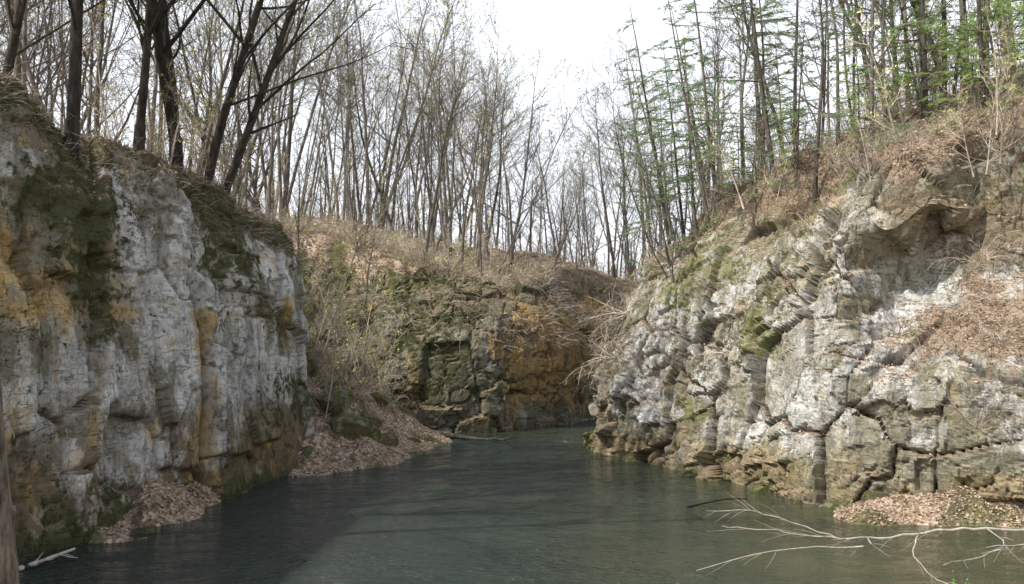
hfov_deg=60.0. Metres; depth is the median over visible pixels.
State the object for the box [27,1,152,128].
bare tree
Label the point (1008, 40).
bare tree
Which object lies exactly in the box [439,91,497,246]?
bare tree
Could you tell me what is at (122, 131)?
sapling
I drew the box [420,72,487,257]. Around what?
bare tree
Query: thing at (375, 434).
boulder
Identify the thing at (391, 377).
bare shrub
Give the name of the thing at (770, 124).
bare tree
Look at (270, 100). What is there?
bare tree
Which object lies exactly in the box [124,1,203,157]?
bare tree
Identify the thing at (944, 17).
bare tree
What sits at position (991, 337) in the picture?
bare shrub
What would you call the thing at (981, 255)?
bare shrub
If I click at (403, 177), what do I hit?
bare tree
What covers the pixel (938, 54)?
bare tree
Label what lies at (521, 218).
bare tree
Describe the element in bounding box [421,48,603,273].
bare tree
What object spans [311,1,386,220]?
bare tree
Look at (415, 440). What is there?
boulder
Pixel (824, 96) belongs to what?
pine tree
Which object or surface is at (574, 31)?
sky
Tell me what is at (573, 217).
bare tree
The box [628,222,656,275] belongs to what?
sapling
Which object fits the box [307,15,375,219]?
bare tree
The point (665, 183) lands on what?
pine tree
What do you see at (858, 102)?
pine tree
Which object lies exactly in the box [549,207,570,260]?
sapling
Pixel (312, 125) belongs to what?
bare tree
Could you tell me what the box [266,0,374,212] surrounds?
bare tree
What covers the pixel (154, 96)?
bare tree
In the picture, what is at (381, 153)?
bare tree
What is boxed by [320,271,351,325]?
sapling
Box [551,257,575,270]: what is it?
bare shrub
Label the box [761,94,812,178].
pine tree
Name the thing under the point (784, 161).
sapling
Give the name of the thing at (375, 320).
sapling
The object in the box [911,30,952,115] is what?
sapling
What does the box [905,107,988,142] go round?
bare shrub
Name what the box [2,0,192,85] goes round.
bare tree
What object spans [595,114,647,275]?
bare tree
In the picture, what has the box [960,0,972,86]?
bare tree
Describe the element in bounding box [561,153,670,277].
bare tree
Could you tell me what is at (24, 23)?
bare tree
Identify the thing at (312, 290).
bare shrub
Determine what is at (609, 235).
bare tree
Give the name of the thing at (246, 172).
bare tree
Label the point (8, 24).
bare tree
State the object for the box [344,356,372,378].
boulder
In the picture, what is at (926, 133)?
bare shrub
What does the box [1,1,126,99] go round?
bare tree
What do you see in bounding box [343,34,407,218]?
bare tree
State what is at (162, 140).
sapling
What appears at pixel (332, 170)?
bare tree
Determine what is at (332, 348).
bare shrub
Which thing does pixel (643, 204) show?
bare tree
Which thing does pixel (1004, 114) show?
sapling
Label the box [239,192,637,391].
undergrowth
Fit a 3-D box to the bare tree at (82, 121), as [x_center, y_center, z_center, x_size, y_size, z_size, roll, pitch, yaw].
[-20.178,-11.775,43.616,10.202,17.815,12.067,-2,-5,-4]
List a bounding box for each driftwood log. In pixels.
[18,547,77,570]
[436,431,515,440]
[687,494,747,507]
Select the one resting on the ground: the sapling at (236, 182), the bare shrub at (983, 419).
the sapling at (236, 182)
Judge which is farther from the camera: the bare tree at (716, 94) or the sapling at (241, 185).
the bare tree at (716, 94)
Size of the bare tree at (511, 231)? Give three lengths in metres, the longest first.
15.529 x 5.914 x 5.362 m
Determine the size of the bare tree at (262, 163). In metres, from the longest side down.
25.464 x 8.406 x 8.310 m
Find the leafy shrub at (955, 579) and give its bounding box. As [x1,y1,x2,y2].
[948,570,969,583]
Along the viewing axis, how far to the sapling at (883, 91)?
35.63 m
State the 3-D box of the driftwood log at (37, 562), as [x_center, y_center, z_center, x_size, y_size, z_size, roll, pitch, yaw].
[-12.039,6.885,22.518,0.649,0.409,1.982,-3,-4,45]
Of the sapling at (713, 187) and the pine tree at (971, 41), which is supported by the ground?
the pine tree at (971, 41)
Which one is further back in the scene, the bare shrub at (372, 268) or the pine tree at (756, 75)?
the bare shrub at (372, 268)
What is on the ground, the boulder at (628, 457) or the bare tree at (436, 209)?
the bare tree at (436, 209)
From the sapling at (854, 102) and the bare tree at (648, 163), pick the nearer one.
the sapling at (854, 102)
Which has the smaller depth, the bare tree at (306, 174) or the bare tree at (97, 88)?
the bare tree at (97, 88)
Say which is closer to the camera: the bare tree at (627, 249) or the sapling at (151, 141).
the sapling at (151, 141)
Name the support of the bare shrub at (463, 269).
on the ground
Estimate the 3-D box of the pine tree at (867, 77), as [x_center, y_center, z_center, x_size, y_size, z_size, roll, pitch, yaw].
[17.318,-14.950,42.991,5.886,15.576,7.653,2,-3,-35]
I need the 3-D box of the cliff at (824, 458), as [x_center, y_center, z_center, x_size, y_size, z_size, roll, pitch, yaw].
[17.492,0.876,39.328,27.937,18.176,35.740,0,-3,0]
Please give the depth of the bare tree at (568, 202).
76.96 m
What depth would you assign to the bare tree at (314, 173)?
80.13 m
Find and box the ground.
[89,67,1023,542]
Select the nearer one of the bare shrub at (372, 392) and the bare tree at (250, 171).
the bare shrub at (372, 392)
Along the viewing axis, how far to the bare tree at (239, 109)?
92.83 m
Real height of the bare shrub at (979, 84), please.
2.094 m
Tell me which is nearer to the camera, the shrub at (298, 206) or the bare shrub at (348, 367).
the bare shrub at (348, 367)
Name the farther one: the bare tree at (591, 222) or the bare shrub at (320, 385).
the bare tree at (591, 222)
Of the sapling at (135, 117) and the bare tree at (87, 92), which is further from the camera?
the bare tree at (87, 92)
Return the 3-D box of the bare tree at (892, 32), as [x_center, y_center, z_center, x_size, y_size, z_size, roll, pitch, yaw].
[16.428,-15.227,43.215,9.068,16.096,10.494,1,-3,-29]
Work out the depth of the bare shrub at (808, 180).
38.56 m
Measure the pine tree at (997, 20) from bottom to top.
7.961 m
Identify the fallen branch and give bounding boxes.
[696,496,1023,583]
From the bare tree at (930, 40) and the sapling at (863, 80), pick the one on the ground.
the bare tree at (930, 40)
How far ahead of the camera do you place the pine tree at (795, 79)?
44.11 m
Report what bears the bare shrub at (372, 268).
on the ground
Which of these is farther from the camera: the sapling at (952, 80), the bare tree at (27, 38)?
the bare tree at (27, 38)
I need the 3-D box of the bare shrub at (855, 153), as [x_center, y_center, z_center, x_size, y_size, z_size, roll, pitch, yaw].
[14.333,-5.712,36.327,2.878,2.198,2.965,-5,13,-12]
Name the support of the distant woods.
on the ground
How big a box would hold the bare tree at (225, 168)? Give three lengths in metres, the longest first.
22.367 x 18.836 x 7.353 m
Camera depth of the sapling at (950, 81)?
47.30 m
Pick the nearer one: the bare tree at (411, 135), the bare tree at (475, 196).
the bare tree at (475, 196)
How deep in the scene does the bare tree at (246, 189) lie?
67.20 m
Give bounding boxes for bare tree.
[0,0,53,68]
[0,0,55,57]
[0,0,87,78]
[0,0,104,134]
[0,0,109,116]
[0,0,177,132]
[0,0,211,116]
[0,1,108,118]
[0,1,116,98]
[0,2,88,102]
[0,7,195,140]
[0,14,57,70]
[0,49,134,132]
[0,385,19,583]
[1,0,18,77]
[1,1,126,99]
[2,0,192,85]
[2,0,218,135]
[12,0,105,67]
[13,0,47,93]
[23,0,169,160]
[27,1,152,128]
[31,0,137,136]
[50,0,126,130]
[56,0,132,134]
[65,0,220,151]
[88,0,265,172]
[90,0,223,179]
[104,0,213,121]
[108,0,296,214]
[110,0,224,168]
[122,0,254,170]
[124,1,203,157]
[135,0,189,149]
[135,0,299,212]
[136,0,444,181]
[146,28,281,184]
[148,76,246,178]
[150,0,350,182]
[176,0,246,179]
[183,87,236,146]
[195,93,267,195]
[200,0,285,175]
[205,0,297,213]
[206,0,360,208]
[207,6,306,216]
[208,0,401,195]
[219,1,288,186]
[221,69,283,196]
[222,0,309,222]
[229,0,307,218]
[232,65,285,204]
[233,15,316,218]
[234,0,338,203]
[243,29,305,207]
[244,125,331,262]
[248,5,324,217]
[251,0,366,213]
[256,0,327,211]
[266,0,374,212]
[268,0,463,226]
[270,101,373,212]
[278,0,362,236]
[280,0,389,215]
[283,0,448,217]
[286,0,412,222]
[286,3,362,218]
[291,63,384,216]
[292,62,367,227]
[293,0,425,223]
[293,57,375,215]
[294,3,385,217]
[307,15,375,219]
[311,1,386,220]
[317,144,422,354]
[319,84,383,220]
[320,72,361,208]
[328,28,421,231]
[335,114,368,220]
[337,135,365,220]
[340,77,435,228]
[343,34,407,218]
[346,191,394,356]
[351,32,540,224]
[358,12,446,219]
[364,0,460,237]
[371,0,502,242]
[371,19,471,260]
[373,51,434,237]
[379,111,424,236]
[380,0,519,258]
[380,84,442,268]
[381,0,485,228]
[382,44,457,250]
[382,100,503,256]
[391,63,525,239]
[396,36,494,232]
[398,73,450,238]
[400,92,452,202]
[403,12,491,167]
[406,130,510,237]
[408,111,448,248]
[409,59,488,257]
[416,62,474,231]
[419,32,510,244]
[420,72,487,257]
[420,136,528,239]
[421,1,544,275]
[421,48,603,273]
[424,52,564,264]
[432,157,465,245]
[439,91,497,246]
[441,54,518,271]
[442,100,521,275]
[444,51,546,263]
[446,70,507,262]
[450,58,510,200]
[452,105,536,261]
[459,100,520,248]
[465,75,547,262]
[474,150,518,250]
[483,49,567,258]
[484,104,567,258]
[485,185,546,242]
[487,156,510,244]
[494,65,614,281]
[510,129,557,250]
[514,162,572,251]
[515,133,571,250]
[525,150,597,266]
[525,178,546,250]
[533,226,578,258]
[534,215,567,253]
[543,137,654,267]
[544,163,585,255]
[545,41,659,256]
[545,171,607,262]
[548,196,604,265]
[550,111,625,276]
[550,196,573,248]
[551,160,590,266]
[552,179,580,261]
[555,154,591,261]
[557,135,606,270]
[559,85,629,279]
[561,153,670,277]
[561,177,617,265]
[562,140,604,264]
[572,143,661,279]
[573,191,607,269]
[586,68,663,274]
[588,139,630,273]
[590,91,649,279]
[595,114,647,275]
[595,117,702,282]
[603,31,669,260]
[605,65,754,234]
[606,111,687,258]
[606,141,659,275]
[608,156,685,274]
[610,153,697,249]
[614,71,701,252]
[617,61,716,240]
[625,160,654,261]
[629,135,659,245]
[636,150,681,279]
[645,142,697,250]
[649,0,746,193]
[655,23,730,207]
[657,0,774,183]
[662,71,731,242]
[664,24,749,190]
[673,75,732,198]
[687,0,830,159]
[692,0,795,168]
[716,0,968,109]
[727,75,789,174]
[735,0,875,203]
[735,66,812,169]
[737,72,806,163]
[777,0,932,140]
[780,0,867,128]
[781,0,858,140]
[801,0,913,97]
[816,0,990,100]
[822,2,863,127]
[830,0,865,144]
[831,0,954,129]
[895,0,973,83]
[896,0,935,86]
[902,3,993,100]
[904,0,1023,82]
[909,0,963,96]
[940,0,1003,108]
[949,0,1006,84]
[950,0,989,75]
[952,0,998,91]
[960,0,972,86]
[986,0,1019,87]
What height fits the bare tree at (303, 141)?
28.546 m
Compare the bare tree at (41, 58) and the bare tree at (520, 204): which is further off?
the bare tree at (520, 204)
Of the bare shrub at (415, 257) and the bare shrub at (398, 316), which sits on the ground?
the bare shrub at (415, 257)
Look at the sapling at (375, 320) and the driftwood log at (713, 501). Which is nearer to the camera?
the driftwood log at (713, 501)
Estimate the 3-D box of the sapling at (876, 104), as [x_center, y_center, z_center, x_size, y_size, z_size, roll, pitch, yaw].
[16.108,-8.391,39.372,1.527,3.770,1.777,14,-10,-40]
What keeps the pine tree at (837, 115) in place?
on the cliff at (824, 458)
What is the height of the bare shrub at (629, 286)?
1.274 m
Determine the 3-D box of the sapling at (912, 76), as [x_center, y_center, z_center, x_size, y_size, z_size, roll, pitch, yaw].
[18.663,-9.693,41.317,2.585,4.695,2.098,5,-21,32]
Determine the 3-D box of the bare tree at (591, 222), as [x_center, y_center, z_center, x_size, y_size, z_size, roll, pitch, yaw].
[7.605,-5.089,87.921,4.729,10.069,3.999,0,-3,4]
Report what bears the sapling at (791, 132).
on the ground
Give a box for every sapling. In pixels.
[60,1,164,140]
[100,81,132,146]
[117,58,188,166]
[119,69,187,152]
[126,95,165,152]
[145,14,235,169]
[146,88,221,171]
[146,92,168,157]
[146,98,193,163]
[146,107,167,152]
[148,76,219,174]
[180,113,202,168]
[181,90,267,194]
[183,94,232,174]
[186,98,231,190]
[190,108,248,201]
[210,133,231,187]
[219,148,261,195]
[225,89,265,209]
[251,164,277,214]
[259,153,291,219]
[302,162,334,225]
[302,181,318,227]
[303,263,338,333]
[306,291,362,417]
[307,248,342,322]
[308,253,353,354]
[309,272,345,357]
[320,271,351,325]
[321,155,357,220]
[322,175,347,228]
[330,304,370,384]
[334,286,394,388]
[348,275,394,357]
[363,155,405,241]
[368,349,390,408]
[376,308,406,389]
[383,204,412,239]
[395,167,444,242]
[400,176,434,239]
[415,183,461,262]
[438,190,486,267]
[449,216,500,269]
[481,205,500,264]
[525,207,546,264]
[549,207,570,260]
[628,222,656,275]
[668,121,702,228]
[686,88,762,209]
[689,155,721,216]
[692,147,732,216]
[698,85,746,219]
[717,110,767,195]
[724,52,807,168]
[731,97,767,174]
[745,120,785,167]
[755,107,816,200]
[782,105,801,150]
[788,67,828,145]
[816,70,919,179]
[820,90,848,135]
[830,33,870,126]
[837,6,910,146]
[839,82,867,125]
[844,61,880,125]
[854,66,905,138]
[862,15,954,131]
[862,62,892,122]
[868,29,930,108]
[875,24,920,112]
[892,43,929,103]
[895,2,940,99]
[899,0,965,103]
[911,16,953,101]
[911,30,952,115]
[912,0,962,99]
[929,6,1010,85]
[930,73,1001,177]
[938,53,958,94]
[947,15,974,89]
[950,0,999,87]
[962,0,1023,138]
[965,51,1023,174]
[976,27,1023,164]
[983,0,1023,64]
[990,0,1023,48]
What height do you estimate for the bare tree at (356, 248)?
12.013 m
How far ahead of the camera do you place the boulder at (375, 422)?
43.67 m
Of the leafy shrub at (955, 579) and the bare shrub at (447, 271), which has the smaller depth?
the leafy shrub at (955, 579)
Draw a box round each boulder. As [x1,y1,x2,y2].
[136,524,156,533]
[300,446,315,456]
[302,299,315,326]
[305,329,316,346]
[306,358,319,379]
[309,325,343,346]
[311,388,353,416]
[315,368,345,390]
[326,412,369,439]
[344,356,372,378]
[360,411,382,428]
[368,427,383,443]
[371,388,390,406]
[382,432,398,446]
[398,407,416,420]
[410,437,420,443]
[623,453,643,461]
[680,465,698,477]
[749,482,772,491]
[819,497,854,507]
[861,490,887,501]
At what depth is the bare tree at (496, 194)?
69.03 m
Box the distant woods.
[127,55,844,280]
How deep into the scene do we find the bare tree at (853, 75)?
47.15 m
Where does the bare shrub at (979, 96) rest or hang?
on the ground
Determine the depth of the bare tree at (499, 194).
71.32 m
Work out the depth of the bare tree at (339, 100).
86.78 m
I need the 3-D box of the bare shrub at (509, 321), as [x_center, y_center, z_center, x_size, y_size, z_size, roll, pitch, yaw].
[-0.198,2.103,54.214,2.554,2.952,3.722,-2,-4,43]
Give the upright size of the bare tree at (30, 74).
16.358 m
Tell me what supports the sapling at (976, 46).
on the ground
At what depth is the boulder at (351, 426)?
40.63 m
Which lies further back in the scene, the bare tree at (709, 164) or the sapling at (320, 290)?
the bare tree at (709, 164)
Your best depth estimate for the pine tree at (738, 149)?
43.77 m
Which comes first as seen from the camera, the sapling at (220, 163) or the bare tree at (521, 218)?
the sapling at (220, 163)
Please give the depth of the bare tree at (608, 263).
71.93 m
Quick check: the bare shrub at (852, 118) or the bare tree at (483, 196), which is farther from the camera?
the bare tree at (483, 196)
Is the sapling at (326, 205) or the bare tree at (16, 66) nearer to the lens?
the bare tree at (16, 66)
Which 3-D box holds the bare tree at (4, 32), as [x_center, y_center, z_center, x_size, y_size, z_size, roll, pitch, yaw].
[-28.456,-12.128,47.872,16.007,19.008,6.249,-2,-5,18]
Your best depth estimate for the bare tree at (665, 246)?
43.42 m
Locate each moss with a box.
[0,68,301,345]
[609,103,1019,395]
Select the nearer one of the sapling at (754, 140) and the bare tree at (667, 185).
the sapling at (754, 140)
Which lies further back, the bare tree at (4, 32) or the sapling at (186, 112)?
the bare tree at (4, 32)
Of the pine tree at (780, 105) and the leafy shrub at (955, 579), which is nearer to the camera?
the leafy shrub at (955, 579)
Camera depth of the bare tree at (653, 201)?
92.63 m
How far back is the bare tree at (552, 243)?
90.48 m
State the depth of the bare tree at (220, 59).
69.45 m
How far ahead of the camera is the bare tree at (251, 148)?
71.94 m
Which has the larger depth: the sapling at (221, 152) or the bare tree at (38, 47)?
the bare tree at (38, 47)
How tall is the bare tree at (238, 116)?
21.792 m
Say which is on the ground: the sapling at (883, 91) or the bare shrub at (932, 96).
the bare shrub at (932, 96)
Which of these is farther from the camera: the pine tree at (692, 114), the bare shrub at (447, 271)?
the bare shrub at (447, 271)
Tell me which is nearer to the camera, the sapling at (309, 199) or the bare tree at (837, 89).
the bare tree at (837, 89)
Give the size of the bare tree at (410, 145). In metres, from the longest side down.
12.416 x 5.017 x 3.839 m
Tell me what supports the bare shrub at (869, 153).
on the cliff at (824, 458)
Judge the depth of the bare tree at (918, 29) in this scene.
48.27 m
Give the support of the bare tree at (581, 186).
on the ground
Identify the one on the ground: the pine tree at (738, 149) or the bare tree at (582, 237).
the bare tree at (582, 237)
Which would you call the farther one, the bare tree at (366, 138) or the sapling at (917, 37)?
the bare tree at (366, 138)
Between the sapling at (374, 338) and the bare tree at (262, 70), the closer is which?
the sapling at (374, 338)
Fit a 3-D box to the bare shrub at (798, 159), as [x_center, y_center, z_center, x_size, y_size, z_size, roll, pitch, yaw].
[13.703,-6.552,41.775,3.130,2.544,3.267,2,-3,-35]
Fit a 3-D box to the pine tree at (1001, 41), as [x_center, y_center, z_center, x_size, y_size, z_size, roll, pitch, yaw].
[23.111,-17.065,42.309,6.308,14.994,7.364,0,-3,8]
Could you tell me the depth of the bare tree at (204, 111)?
81.42 m
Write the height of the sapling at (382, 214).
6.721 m
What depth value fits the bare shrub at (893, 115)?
38.39 m
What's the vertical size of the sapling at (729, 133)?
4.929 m
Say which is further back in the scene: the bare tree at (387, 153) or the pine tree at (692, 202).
the bare tree at (387, 153)
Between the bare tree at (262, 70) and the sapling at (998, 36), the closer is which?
the sapling at (998, 36)
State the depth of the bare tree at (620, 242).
72.92 m
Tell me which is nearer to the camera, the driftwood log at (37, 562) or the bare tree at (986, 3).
the driftwood log at (37, 562)
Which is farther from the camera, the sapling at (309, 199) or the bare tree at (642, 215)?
the bare tree at (642, 215)
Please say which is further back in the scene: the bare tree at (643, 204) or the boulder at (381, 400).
the bare tree at (643, 204)
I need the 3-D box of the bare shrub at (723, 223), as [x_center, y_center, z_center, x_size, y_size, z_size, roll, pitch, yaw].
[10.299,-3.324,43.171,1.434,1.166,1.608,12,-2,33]
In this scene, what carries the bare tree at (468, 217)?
on the ground
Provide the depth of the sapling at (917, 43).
43.35 m
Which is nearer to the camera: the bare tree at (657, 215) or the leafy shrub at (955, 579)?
the leafy shrub at (955, 579)
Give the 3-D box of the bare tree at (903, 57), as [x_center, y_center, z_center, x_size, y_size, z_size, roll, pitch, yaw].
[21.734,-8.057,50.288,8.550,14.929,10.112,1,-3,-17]
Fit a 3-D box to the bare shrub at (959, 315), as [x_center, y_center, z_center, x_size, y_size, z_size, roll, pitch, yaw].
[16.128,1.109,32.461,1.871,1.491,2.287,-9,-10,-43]
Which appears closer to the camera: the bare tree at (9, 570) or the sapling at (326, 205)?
the bare tree at (9, 570)
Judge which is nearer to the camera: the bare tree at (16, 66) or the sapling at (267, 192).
the bare tree at (16, 66)
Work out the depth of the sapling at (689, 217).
46.72 m
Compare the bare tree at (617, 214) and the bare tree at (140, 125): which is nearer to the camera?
the bare tree at (140, 125)
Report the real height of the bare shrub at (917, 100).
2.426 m
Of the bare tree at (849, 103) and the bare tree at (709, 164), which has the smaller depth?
the bare tree at (849, 103)
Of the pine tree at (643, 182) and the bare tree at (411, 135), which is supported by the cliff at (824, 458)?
the pine tree at (643, 182)
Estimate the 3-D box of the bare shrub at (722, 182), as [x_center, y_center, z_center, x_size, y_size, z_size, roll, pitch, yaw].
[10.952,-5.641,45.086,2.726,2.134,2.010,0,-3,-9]
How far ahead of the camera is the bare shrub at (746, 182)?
43.50 m
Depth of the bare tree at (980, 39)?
35.85 m
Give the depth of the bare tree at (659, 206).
69.98 m
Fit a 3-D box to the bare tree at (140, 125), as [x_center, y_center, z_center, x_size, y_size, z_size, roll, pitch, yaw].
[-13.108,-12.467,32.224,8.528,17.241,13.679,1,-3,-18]
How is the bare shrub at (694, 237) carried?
on the cliff at (824, 458)
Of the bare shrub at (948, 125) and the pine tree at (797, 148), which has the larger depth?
the pine tree at (797, 148)
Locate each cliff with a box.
[0,73,314,563]
[294,229,638,433]
[581,99,1023,504]
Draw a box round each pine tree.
[599,8,715,245]
[603,75,677,254]
[615,46,701,241]
[624,44,722,268]
[629,81,696,240]
[631,45,713,240]
[632,0,759,222]
[647,0,777,210]
[653,7,722,197]
[678,0,847,192]
[688,86,791,239]
[699,0,835,169]
[710,0,805,168]
[714,151,741,207]
[716,122,765,192]
[741,20,835,191]
[745,40,811,157]
[753,138,794,198]
[755,0,838,148]
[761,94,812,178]
[775,0,904,108]
[776,0,952,177]
[794,0,970,109]
[797,0,852,142]
[823,86,886,159]
[825,39,897,142]
[840,0,1023,120]
[843,0,919,122]
[843,42,925,130]
[867,0,958,106]
[881,9,986,120]
[911,12,1021,69]
[913,1,1023,113]
[913,4,1023,64]
[917,79,957,132]
[935,0,1023,91]
[936,0,1023,72]
[943,1,1017,103]
[953,0,978,86]
[983,22,1023,104]
[996,0,1023,64]
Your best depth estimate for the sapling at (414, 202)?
70.66 m
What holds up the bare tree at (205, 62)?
on the ground
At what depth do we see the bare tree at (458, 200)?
93.33 m
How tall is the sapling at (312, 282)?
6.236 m
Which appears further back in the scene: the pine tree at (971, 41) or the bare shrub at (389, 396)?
the bare shrub at (389, 396)
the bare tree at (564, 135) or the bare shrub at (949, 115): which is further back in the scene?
the bare tree at (564, 135)
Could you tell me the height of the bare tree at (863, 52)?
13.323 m
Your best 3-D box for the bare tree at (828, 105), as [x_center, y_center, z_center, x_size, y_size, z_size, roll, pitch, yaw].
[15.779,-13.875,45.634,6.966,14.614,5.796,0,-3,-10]
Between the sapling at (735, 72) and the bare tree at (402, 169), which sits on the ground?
the bare tree at (402, 169)
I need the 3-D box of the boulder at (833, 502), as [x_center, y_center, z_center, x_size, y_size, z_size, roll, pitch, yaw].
[11.262,7.521,30.595,1.222,1.101,1.299,-2,-3,42]
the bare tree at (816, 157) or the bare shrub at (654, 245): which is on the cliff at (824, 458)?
the bare shrub at (654, 245)
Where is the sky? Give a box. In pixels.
[0,0,1023,279]
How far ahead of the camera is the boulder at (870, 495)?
29.75 m
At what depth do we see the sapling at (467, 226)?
59.95 m
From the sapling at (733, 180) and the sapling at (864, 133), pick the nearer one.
the sapling at (864, 133)
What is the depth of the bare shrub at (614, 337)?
45.89 m
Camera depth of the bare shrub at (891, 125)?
36.64 m
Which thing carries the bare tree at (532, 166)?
on the ground
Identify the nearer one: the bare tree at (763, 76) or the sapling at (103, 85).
the sapling at (103, 85)
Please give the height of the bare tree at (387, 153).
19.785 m
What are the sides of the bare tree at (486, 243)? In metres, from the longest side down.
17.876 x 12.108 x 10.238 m
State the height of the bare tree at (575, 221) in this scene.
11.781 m
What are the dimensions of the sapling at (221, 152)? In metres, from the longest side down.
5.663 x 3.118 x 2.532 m
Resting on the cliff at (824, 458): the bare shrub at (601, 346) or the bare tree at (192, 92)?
the bare shrub at (601, 346)
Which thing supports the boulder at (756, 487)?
on the cliff at (824, 458)
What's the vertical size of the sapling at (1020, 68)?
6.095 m
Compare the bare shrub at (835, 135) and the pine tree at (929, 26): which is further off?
the bare shrub at (835, 135)
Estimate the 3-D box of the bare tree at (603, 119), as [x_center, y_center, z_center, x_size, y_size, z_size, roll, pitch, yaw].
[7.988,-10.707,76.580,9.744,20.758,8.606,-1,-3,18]
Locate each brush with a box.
[0,39,313,274]
[295,219,637,359]
[593,87,1023,436]
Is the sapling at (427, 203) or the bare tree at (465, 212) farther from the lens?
the sapling at (427, 203)
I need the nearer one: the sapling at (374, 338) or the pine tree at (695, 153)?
the pine tree at (695, 153)
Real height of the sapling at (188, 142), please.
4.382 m
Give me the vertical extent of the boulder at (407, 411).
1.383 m
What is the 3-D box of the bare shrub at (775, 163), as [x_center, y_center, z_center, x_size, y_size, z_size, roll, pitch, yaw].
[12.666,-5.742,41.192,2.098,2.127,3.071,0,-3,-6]
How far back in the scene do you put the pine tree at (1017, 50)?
34.92 m
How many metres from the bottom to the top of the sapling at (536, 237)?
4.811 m
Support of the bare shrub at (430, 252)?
on the ground
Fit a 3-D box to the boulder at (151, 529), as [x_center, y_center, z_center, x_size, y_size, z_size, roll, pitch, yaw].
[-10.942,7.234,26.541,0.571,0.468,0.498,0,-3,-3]
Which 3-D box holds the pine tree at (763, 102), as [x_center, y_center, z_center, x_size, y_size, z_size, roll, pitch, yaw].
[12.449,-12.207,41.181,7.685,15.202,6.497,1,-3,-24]
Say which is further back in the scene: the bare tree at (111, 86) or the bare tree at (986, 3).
the bare tree at (111, 86)
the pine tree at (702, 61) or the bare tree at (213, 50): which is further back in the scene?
the bare tree at (213, 50)
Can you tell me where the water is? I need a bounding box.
[18,420,1023,583]
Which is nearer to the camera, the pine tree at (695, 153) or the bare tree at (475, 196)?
the pine tree at (695, 153)
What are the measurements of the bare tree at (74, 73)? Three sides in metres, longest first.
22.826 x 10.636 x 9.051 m
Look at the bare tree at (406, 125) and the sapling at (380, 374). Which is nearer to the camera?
the sapling at (380, 374)
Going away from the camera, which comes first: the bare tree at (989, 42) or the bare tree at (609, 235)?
the bare tree at (989, 42)
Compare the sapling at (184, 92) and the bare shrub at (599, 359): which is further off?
the bare shrub at (599, 359)
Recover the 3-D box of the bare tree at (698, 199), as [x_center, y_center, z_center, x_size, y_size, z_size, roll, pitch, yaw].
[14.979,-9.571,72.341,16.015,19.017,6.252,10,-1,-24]
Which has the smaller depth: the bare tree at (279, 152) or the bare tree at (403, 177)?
the bare tree at (279, 152)
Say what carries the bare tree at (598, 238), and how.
on the ground
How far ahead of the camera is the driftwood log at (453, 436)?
49.39 m
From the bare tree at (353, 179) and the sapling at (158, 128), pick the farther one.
the bare tree at (353, 179)
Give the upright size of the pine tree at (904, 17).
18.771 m
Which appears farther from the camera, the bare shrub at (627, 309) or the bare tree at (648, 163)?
the bare tree at (648, 163)
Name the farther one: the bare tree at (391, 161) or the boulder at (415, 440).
the bare tree at (391, 161)
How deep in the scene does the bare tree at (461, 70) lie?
75.81 m
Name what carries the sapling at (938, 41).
on the ground
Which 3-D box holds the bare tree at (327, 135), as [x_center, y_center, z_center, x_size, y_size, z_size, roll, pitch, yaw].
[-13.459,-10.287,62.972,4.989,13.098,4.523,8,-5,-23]
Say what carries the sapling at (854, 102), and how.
on the ground
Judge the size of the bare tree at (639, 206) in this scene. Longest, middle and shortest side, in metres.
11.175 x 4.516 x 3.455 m
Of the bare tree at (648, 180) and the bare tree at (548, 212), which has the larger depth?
the bare tree at (648, 180)
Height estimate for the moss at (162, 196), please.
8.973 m
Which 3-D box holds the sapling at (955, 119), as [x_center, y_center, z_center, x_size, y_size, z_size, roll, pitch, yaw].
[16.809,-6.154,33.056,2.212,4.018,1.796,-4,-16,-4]
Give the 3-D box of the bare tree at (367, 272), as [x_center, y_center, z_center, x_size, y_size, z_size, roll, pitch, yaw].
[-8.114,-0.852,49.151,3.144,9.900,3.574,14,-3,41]
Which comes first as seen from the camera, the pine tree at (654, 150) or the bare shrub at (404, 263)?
the pine tree at (654, 150)
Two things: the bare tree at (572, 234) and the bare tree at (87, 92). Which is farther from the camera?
the bare tree at (572, 234)
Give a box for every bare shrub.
[305,278,320,298]
[305,339,333,372]
[307,366,345,405]
[320,333,358,360]
[331,354,376,383]
[347,284,383,300]
[348,252,397,280]
[348,362,396,390]
[349,369,395,415]
[354,383,390,415]
[373,303,423,331]
[373,359,413,390]
[376,372,412,402]
[388,251,440,283]
[396,240,435,268]
[417,246,436,260]
[421,253,443,273]
[429,256,476,278]
[443,255,474,276]
[483,302,539,334]
[495,316,521,332]
[547,287,592,313]
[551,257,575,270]
[560,332,623,390]
[561,288,584,307]
[574,361,616,401]
[578,349,607,385]
[581,287,650,343]
[585,278,631,330]
[586,305,622,356]
[590,341,615,355]
[595,331,626,369]
[600,354,631,386]
[603,310,667,359]
[618,277,638,292]
[624,340,657,370]
[627,224,679,261]
[681,221,720,249]
[693,315,738,367]
[696,176,723,207]
[700,162,745,198]
[714,216,733,230]
[736,173,752,188]
[742,134,801,172]
[750,173,783,193]
[756,146,797,185]
[764,126,824,173]
[786,150,836,203]
[796,116,848,146]
[810,117,847,140]
[810,190,861,236]
[814,117,878,146]
[815,135,870,179]
[816,125,886,174]
[820,141,854,165]
[833,104,865,132]
[835,137,896,180]
[840,133,884,157]
[846,173,889,194]
[856,90,890,129]
[862,111,941,140]
[875,91,917,125]
[877,126,921,144]
[880,81,962,111]
[885,315,937,343]
[893,85,935,118]
[897,339,949,371]
[901,119,951,145]
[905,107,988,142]
[915,71,950,109]
[925,102,970,127]
[926,120,961,136]
[926,225,1023,278]
[933,378,1021,428]
[937,94,977,112]
[945,238,1016,279]
[948,299,979,325]
[952,70,1015,100]
[958,81,1006,107]
[962,78,1020,107]
[967,89,1023,150]
[968,313,1020,361]
[993,51,1023,78]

